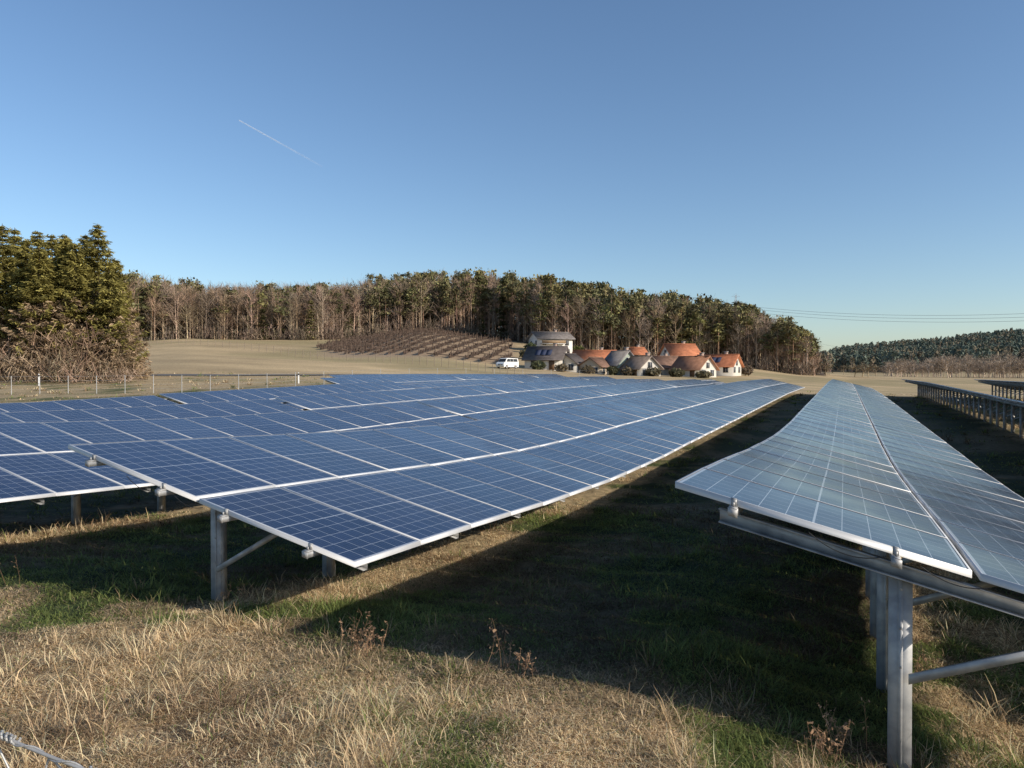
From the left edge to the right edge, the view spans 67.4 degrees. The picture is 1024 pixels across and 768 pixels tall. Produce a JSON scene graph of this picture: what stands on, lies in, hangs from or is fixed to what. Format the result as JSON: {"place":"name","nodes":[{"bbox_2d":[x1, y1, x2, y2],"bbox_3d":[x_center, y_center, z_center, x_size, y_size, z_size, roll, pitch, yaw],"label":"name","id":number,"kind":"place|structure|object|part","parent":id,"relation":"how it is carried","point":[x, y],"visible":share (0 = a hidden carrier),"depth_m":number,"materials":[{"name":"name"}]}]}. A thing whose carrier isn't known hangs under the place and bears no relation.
{"place":"outdoors","nodes":[
{"label":"outdoors","id":0,"kind":"place"},
{"bbox_2d":[140,374,360,375],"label":"farm road","id":1,"kind":"structure","parent":0,"point":[248,374],"depth_m":81.14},
{"bbox_2d":[0,331,1023,767],"bbox_3d":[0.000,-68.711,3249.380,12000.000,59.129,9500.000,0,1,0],"label":"ground","id":2,"kind":"structure","parent":0,"point":[170,357],"depth_m":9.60,"materials":[{"name":"beige plant"}]},
{"bbox_2d":[0,255,17,378],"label":"spruce tree","id":3,"kind":"object","parent":2,"relation":"on","point":[2,297],"visible":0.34,"depth_m":70.86,"materials":[{"name":"green plant"}]},
{"bbox_2d":[0,224,21,309],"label":"spruce tree","id":4,"kind":"object","parent":2,"relation":"on","point":[6,250],"visible":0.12,"depth_m":74.69,"materials":[{"name":"green plant"}]},
{"bbox_2d":[0,227,24,293],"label":"spruce tree","id":5,"kind":"object","parent":2,"relation":"on","point":[17,239],"visible":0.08,"depth_m":81.69,"materials":[{"name":"green plant"}]},
{"bbox_2d":[0,239,49,378],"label":"spruce tree","id":6,"kind":"object","parent":2,"relation":"on","point":[22,255],"visible":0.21,"depth_m":71.12,"materials":[{"name":"green plant"}]},
{"bbox_2d":[18,231,47,310],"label":"spruce tree","id":7,"kind":"object","parent":2,"relation":"on","point":[38,242],"visible":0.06,"depth_m":77.60,"materials":[{"name":"green plant"}]},
{"bbox_2d":[0,247,80,381],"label":"spruce tree","id":8,"kind":"object","parent":2,"relation":"on","point":[43,284],"visible":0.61,"depth_m":69.05,"materials":[{"name":"green plant"}]},
{"bbox_2d":[30,234,61,345],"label":"spruce tree","id":9,"kind":"object","parent":2,"relation":"on","point":[50,244],"visible":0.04,"depth_m":74.61,"materials":[{"name":"green plant"}]},
{"bbox_2d":[0,730,96,767],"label":"chain link fence","id":10,"kind":"object","parent":2,"relation":"on","point":[8,737],"visible":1,"depth_m":1.12,"materials":[{"name":"metal"}]},
{"bbox_2d":[52,234,69,262],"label":"spruce tree","id":11,"kind":"object","parent":2,"relation":"on","point":[62,236],"depth_m":79.63,"materials":[{"name":"green plant"}]},
{"bbox_2d":[25,237,100,379],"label":"spruce tree","id":12,"kind":"object","parent":2,"relation":"on","point":[63,250],"visible":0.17,"depth_m":71.07,"materials":[{"name":"green plant"}]},
{"bbox_2d":[37,242,107,378],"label":"spruce tree","id":13,"kind":"object","parent":2,"relation":"on","point":[69,270],"visible":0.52,"depth_m":70.12,"materials":[{"name":"green plant"}]},
{"bbox_2d":[0,349,152,384],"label":"dry shrub","id":14,"kind":"object","parent":2,"relation":"on","point":[87,373],"visible":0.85,"depth_m":66.69,"materials":[{"name":"brown plant"}]},
{"bbox_2d":[0,323,165,383],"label":"dry shrub","id":15,"kind":"object","parent":2,"relation":"on","point":[69,364],"visible":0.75,"depth_m":67.28,"materials":[{"name":"brown plant"}]},
{"bbox_2d":[77,234,101,328],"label":"spruce tree","id":16,"kind":"object","parent":2,"relation":"on","point":[83,240],"visible":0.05,"depth_m":75.52,"materials":[{"name":"green plant"}]},
{"bbox_2d":[63,223,137,376],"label":"spruce tree","id":17,"kind":"object","parent":2,"relation":"on","point":[102,264],"visible":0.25,"depth_m":72.46,"materials":[{"name":"green plant"}]},
{"bbox_2d":[70,271,151,380],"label":"spruce tree","id":18,"kind":"object","parent":2,"relation":"on","point":[106,304],"visible":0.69,"depth_m":70.26,"materials":[{"name":"green plant"}]},
{"bbox_2d":[103,258,153,374],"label":"spruce tree","id":19,"kind":"object","parent":2,"relation":"on","point":[122,278],"visible":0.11,"depth_m":77.09,"materials":[{"name":"green plant"}]},
{"bbox_2d":[220,581,244,604],"bbox_3d":[-2.470,1.845,6.771,0.219,0.272,0.200,0,1,0],"label":"dead weed","id":20,"kind":"object","parent":2,"relation":"on","point":[225,597],"visible":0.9,"depth_m":6.76,"materials":[{"name":"brown plant"}]},
{"bbox_2d":[6,368,600,394],"bbox_3d":[-9.382,-0.423,78.271,75.905,2.532,11.974,-1,1,-44],"label":"wire fence","id":21,"kind":"object","parent":2,"relation":"on","point":[153,388],"visible":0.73,"depth_m":57.76,"materials":[{"name":"grey metal"}]},
{"bbox_2d":[0,376,613,411],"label":"solar panel row","id":22,"kind":"object","parent":2,"relation":"on","point":[208,396],"visible":0.25,"depth_m":32.12,"materials":[{"name":"glass"}]},
{"bbox_2d":[142,338,514,373],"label":"field fence","id":23,"kind":"object","parent":2,"relation":"on","point":[361,356],"visible":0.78,"depth_m":136.79,"materials":[{"name":"grey metal"}]},
{"bbox_2d":[0,379,663,422],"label":"solar panel row","id":24,"kind":"object","parent":2,"relation":"on","point":[307,402],"visible":0.36,"depth_m":26.28,"materials":[{"name":"glass"}]},
{"bbox_2d":[339,608,372,659],"bbox_3d":[-1.098,1.797,5.551,0.285,0.353,0.209,0,1,29],"label":"dead weed","id":25,"kind":"object","parent":2,"relation":"on","point":[351,635],"visible":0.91,"depth_m":5.55,"materials":[{"name":"brown plant"}]},
{"bbox_2d":[0,379,724,524],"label":"solar panel row","id":26,"kind":"object","parent":2,"relation":"on","point":[40,462],"visible":0.55,"depth_m":15.09,"materials":[{"name":"glass"}]},
{"bbox_2d":[354,621,387,654],"bbox_3d":[-1.025,1.835,5.495,0.241,0.285,0.219,1,1,36],"label":"dead weed","id":27,"kind":"object","parent":2,"relation":"on","point":[372,638],"visible":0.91,"depth_m":5.50,"materials":[{"name":"brown plant"}]},
{"bbox_2d":[329,374,476,377],"bbox_3d":[-5.659,-0.065,71.428,3.200,1.771,32.753,0,1,23],"label":"solar panel row","id":28,"kind":"object","parent":2,"relation":"on","point":[361,375],"visible":0.11,"depth_m":63.38,"materials":[{"name":"glass"}]},
{"bbox_2d":[316,326,512,361],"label":"vineyard","id":29,"kind":"object","parent":2,"relation":"on","point":[338,345],"visible":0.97,"depth_m":189.85,"materials":[{"name":"bark"},{"name":"wood"}]},
{"bbox_2d":[68,379,804,601],"bbox_3d":[11.981,1.092,40.436,3.200,2.314,74.003,0,1,23],"label":"solar panel row","id":30,"kind":"object","parent":2,"relation":"on","point":[360,499],"visible":0.98,"depth_m":9.13,"materials":[{"name":"glass"}]},
{"bbox_2d":[320,374,565,383],"bbox_3d":[-1.945,0.075,65.659,3.200,1.902,42.111,0,1,23],"label":"solar panel row","id":31,"kind":"object","parent":2,"relation":"on","point":[395,379],"visible":0.3,"depth_m":57.63,"materials":[{"name":"glass"}]},
{"bbox_2d":[96,267,827,375],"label":"forest","id":32,"kind":"object","parent":2,"relation":"on","point":[597,311],"visible":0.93,"depth_m":229.41,"materials":[{"name":"green plant"}]},
{"bbox_2d":[130,307,838,375],"bbox_3d":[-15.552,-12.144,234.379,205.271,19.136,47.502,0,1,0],"label":"forest undergrowth","id":33,"kind":"object","parent":2,"relation":"on","point":[797,369],"visible":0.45,"depth_m":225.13,"materials":[{"name":"brown plant"}]},
{"bbox_2d":[485,618,508,672],"bbox_3d":[-0.106,1.766,5.235,0.156,0.419,0.277,0,1,9],"label":"dead weed","id":34,"kind":"object","parent":2,"relation":"on","point":[494,634],"visible":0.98,"depth_m":5.29,"materials":[{"name":"brown plant"}]},
{"bbox_2d":[496,358,518,368],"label":"parked van","id":35,"kind":"object","parent":2,"relation":"on","point":[511,362],"visible":0.84,"depth_m":138.94,"materials":[{"name":"white metal"}]},
{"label":"windows and lights","id":36,"kind":"part","parent":35,"relation":"part of"},
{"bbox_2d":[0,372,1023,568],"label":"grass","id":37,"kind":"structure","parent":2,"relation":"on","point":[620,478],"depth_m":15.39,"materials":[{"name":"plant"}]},
{"bbox_2d":[505,643,537,677],"bbox_3d":[0.066,1.869,5.204,0.166,0.233,0.311,0,1,-33],"label":"dead weed","id":38,"kind":"object","parent":2,"relation":"on","point":[526,660],"visible":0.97,"depth_m":5.18,"materials":[{"name":"brown plant"}]},
{"bbox_2d":[519,350,525,356],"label":"garden shrub","id":39,"kind":"object","parent":2,"relation":"on","point":[522,352],"visible":0.32,"depth_m":171.28,"materials":[{"name":"green plant"}]},
{"bbox_2d":[523,342,535,349],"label":"garden shrub","id":40,"kind":"object","parent":2,"relation":"on","point":[529,344],"visible":0.35,"depth_m":189.33,"materials":[{"name":"green plant"}]},
{"bbox_2d":[530,360,546,369],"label":"garden shrub","id":41,"kind":"object","parent":2,"relation":"on","point":[538,365],"visible":0.98,"depth_m":143.29,"materials":[{"name":"green plant"}]},
{"bbox_2d":[525,351,566,370],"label":"walls","id":42,"kind":"structure","parent":2,"relation":"on","point":[527,364],"depth_m":146.56,"materials":[{"name":"white paint"}]},
{"bbox_2d":[521,346,569,360],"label":"roof","id":43,"kind":"structure","parent":42,"relation":"on","point":[558,353],"depth_m":147.77,"materials":[{"name":"tile"}]},
{"bbox_2d":[535,350,551,354],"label":"roof solar panels","id":44,"kind":"object","parent":43,"relation":"on","point":[543,352],"visible":1,"depth_m":148.09,"materials":[{"name":"blue glass"}]},
{"bbox_2d":[531,360,563,369],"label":"windows and door","id":45,"kind":"structure","parent":42,"relation":"attached to","point":[551,365],"depth_m":146.12,"materials":[{"name":"brown wood"}]},
{"bbox_2d":[554,362,568,371],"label":"garden shrub","id":46,"kind":"object","parent":2,"relation":"on","point":[562,367],"visible":0.99,"depth_m":141.44,"materials":[{"name":"green plant"}]},
{"bbox_2d":[563,355,578,372],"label":"walls","id":47,"kind":"structure","parent":2,"relation":"on","point":[567,360],"depth_m":146.72,"materials":[{"name":"white paint"}]},
{"bbox_2d":[568,364,578,370],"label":"windows and door","id":48,"kind":"structure","parent":47,"relation":"attached to","point":[570,367],"depth_m":146.56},
{"bbox_2d":[565,353,583,364],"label":"roof","id":49,"kind":"structure","parent":47,"relation":"on","point":[575,358],"depth_m":147.74,"materials":[{"name":"tile"}]},
{"bbox_2d":[573,345,584,349],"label":"garden shrub","id":50,"kind":"object","parent":2,"relation":"on","point":[575,347],"visible":0.18,"depth_m":195.79,"materials":[{"name":"green plant"}]},
{"bbox_2d":[580,365,594,373],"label":"garden shrub","id":51,"kind":"object","parent":2,"relation":"on","point":[588,369],"visible":0.98,"depth_m":142.46,"materials":[{"name":"green plant"}]},
{"bbox_2d":[577,357,611,374],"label":"house","id":52,"kind":"structure","parent":2,"relation":"on","point":[600,364],"depth_m":145.56,"materials":[{"name":"tile"}]},
{"bbox_2d":[581,367,609,374],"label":"windows and door","id":53,"kind":"structure","parent":52,"relation":"in","point":[596,368],"depth_m":144.90,"materials":[{"name":"grey glass"}]},
{"bbox_2d":[606,366,618,374],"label":"garden shrub","id":54,"kind":"object","parent":2,"relation":"on","point":[610,370],"visible":0.98,"depth_m":143.43,"materials":[{"name":"green plant"}]},
{"bbox_2d":[612,353,630,374],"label":"walls","id":55,"kind":"structure","parent":2,"relation":"on","point":[622,362],"depth_m":147.17,"materials":[{"name":"paint"}]},
{"bbox_2d":[605,350,633,365],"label":"roof","id":56,"kind":"structure","parent":55,"relation":"on","point":[615,358],"depth_m":148.48,"materials":[{"name":"tile"}]},
{"bbox_2d":[621,365,635,375],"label":"garden shrub","id":57,"kind":"object","parent":2,"relation":"on","point":[628,371],"visible":0.98,"depth_m":142.40,"materials":[{"name":"green plant"}]},
{"bbox_2d":[622,358,659,375],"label":"walls","id":58,"kind":"structure","parent":2,"relation":"on","point":[644,366],"depth_m":142.40,"materials":[{"name":"white paint"}]},
{"bbox_2d":[619,355,663,369],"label":"roof","id":59,"kind":"structure","parent":58,"relation":"on","point":[636,362],"depth_m":143.67,"materials":[{"name":"tile"}]},
{"bbox_2d":[633,362,656,375],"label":"windows and door","id":60,"kind":"structure","parent":58,"relation":"attached to","point":[644,370],"depth_m":142.38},
{"bbox_2d":[643,367,661,375],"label":"garden shrub","id":61,"kind":"object","parent":2,"relation":"on","point":[654,371],"visible":1,"depth_m":141.37,"materials":[{"name":"green plant"}]},
{"bbox_2d":[661,369,668,374],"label":"walls","id":62,"kind":"structure","parent":2,"relation":"on","point":[665,371],"depth_m":153.19,"materials":[{"name":"grey paint"}]},
{"bbox_2d":[652,356,677,368],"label":"roof","id":63,"kind":"structure","parent":62,"relation":"on","point":[665,362],"depth_m":154.79,"materials":[{"name":"tile"}]},
{"bbox_2d":[660,347,669,355],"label":"walls","id":64,"kind":"structure","parent":2,"relation":"on","point":[662,352],"depth_m":173.88,"materials":[{"name":"white paint"}]},
{"bbox_2d":[657,343,700,355],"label":"roof","id":65,"kind":"structure","parent":64,"relation":"on","point":[675,349],"depth_m":172.38,"materials":[{"name":"tile"}]},
{"bbox_2d":[668,367,684,376],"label":"garden shrub","id":66,"kind":"object","parent":2,"relation":"on","point":[675,372],"visible":0.99,"depth_m":141.34,"materials":[{"name":"green plant"}]},
{"bbox_2d":[683,359,715,376],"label":"walls","id":67,"kind":"structure","parent":2,"relation":"on","point":[712,367],"depth_m":146.88,"materials":[{"name":"white paint"}]},
{"bbox_2d":[668,355,719,370],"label":"roof","id":68,"kind":"structure","parent":67,"relation":"on","point":[691,363],"depth_m":147.48,"materials":[{"name":"tile"}]},
{"bbox_2d":[690,362,713,376],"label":"windows and door","id":69,"kind":"structure","parent":67,"relation":"attached to","point":[692,373],"depth_m":146.25,"materials":[{"name":"grey glass"}]},
{"bbox_2d":[694,370,712,377],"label":"garden shrub","id":70,"kind":"object","parent":2,"relation":"on","point":[703,374],"visible":0.99,"depth_m":139.28,"materials":[{"name":"green plant"}]},
{"bbox_2d":[716,359,740,375],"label":"walls","id":71,"kind":"structure","parent":2,"relation":"on","point":[730,373],"depth_m":156.78,"materials":[{"name":"white paint"}]},
{"bbox_2d":[697,354,743,366],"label":"roof","id":72,"kind":"structure","parent":71,"relation":"on","point":[728,360],"depth_m":157.43,"materials":[{"name":"tile"}]},
{"bbox_2d":[711,357,721,361],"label":"roof solar panels","id":73,"kind":"object","parent":72,"relation":"on","point":[718,359],"visible":0.5,"depth_m":158.51,"materials":[{"name":"blue glass"}]},
{"bbox_2d":[723,360,739,372],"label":"windows and door","id":74,"kind":"structure","parent":71,"relation":"attached to","point":[725,369],"depth_m":156.34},
{"bbox_2d":[741,364,753,375],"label":"garden shrub","id":75,"kind":"object","parent":2,"relation":"on","point":[747,369],"visible":0.83,"depth_m":161.16,"materials":[{"name":"green plant"}]},
{"bbox_2d":[804,719,852,766],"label":"dead weed","id":76,"kind":"object","parent":2,"relation":"on","point":[846,728],"visible":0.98,"depth_m":4.33,"materials":[{"name":"brown plant"}]},
{"bbox_2d":[818,695,869,751],"bbox_3d":[1.948,1.998,4.506,0.265,0.344,0.206,1,1,39],"label":"dead weed","id":77,"kind":"object","parent":2,"relation":"on","point":[841,727],"visible":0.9,"depth_m":4.50,"materials":[{"name":"brown plant"}]},
{"bbox_2d":[675,379,1023,767],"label":"solar panel row","id":78,"kind":"object","parent":2,"relation":"on","point":[821,461],"visible":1,"depth_m":5.80,"materials":[{"name":"glass"}]},
{"bbox_2d":[816,328,1023,372],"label":"hill forest","id":79,"kind":"object","parent":2,"relation":"on","point":[1001,342],"visible":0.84,"depth_m":656.64,"materials":[{"name":"green plant"}]},
{"bbox_2d":[912,635,930,680],"bbox_3d":[3.298,2.268,6.363,0.305,0.362,0.264,0,1,24],"label":"dead weed","id":80,"kind":"object","parent":2,"relation":"on","point":[925,660],"visible":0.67,"depth_m":6.28,"materials":[{"name":"brown plant"}]},
{"bbox_2d":[821,352,1023,377],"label":"bare tree line","id":81,"kind":"object","parent":2,"relation":"on","point":[988,366],"visible":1,"depth_m":376.08,"materials":[{"name":"bark"},{"name":"bare wood twigs"}]},
{"bbox_2d":[901,379,1023,436],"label":"solar panel row","id":82,"kind":"object","parent":2,"relation":"on","point":[925,392],"visible":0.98,"depth_m":37.61,"materials":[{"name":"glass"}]},
{"bbox_2d":[974,379,1023,401],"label":"solar panel row","id":83,"kind":"object","parent":2,"relation":"on","point":[1012,385],"visible":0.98,"depth_m":59.34,"materials":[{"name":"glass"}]},
{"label":"power pylon","id":84,"kind":"object","parent":2,"relation":"on","visible":0},
{"bbox_2d":[760,307,1023,347],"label":"power line","id":85,"kind":"object","parent":84,"relation":"attached to","point":[899,321],"visible":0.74,"depth_m":476.88,"materials":[{"name":"black metal"}]},
{"bbox_2d":[0,0,1023,351],"label":"sky","id":86,"kind":"structure","parent":0,"point":[856,158],"materials":[{"name":"blue"}]},
{"bbox_2d":[529,334,572,352],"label":"walls","id":87,"kind":"structure","parent":0,"point":[532,338],"depth_m":197.42,"materials":[{"name":"white paint"}]},
{"bbox_2d":[530,340,568,345],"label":"windows and door","id":88,"kind":"structure","parent":87,"relation":"attached to","point":[567,342],"depth_m":197.18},
{"bbox_2d":[526,331,575,339],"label":"roof","id":89,"kind":"structure","parent":87,"relation":"on","point":[551,335],"depth_m":197.84,"materials":[{"name":"tile"}]},
{"bbox_2d":[540,340,565,343],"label":"balcony","id":90,"kind":"structure","parent":87,"relation":"attached to","point":[553,341],"depth_m":195.18,"materials":[{"name":"brown wood"}]},
{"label":"walls","id":91,"kind":"object","parent":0,"visible":0},
{"bbox_2d":[572,350,613,359],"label":"roof","id":92,"kind":"structure","parent":91,"relation":"on","point":[584,354],"depth_m":166.67,"materials":[{"name":"tile"}]},
{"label":"walls","id":93,"kind":"object","parent":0,"visible":0},
{"bbox_2d":[629,347,647,354],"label":"roof","id":94,"kind":"structure","parent":93,"relation":"on","point":[638,350],"depth_m":196.78,"materials":[{"name":"tile"}]}
]}

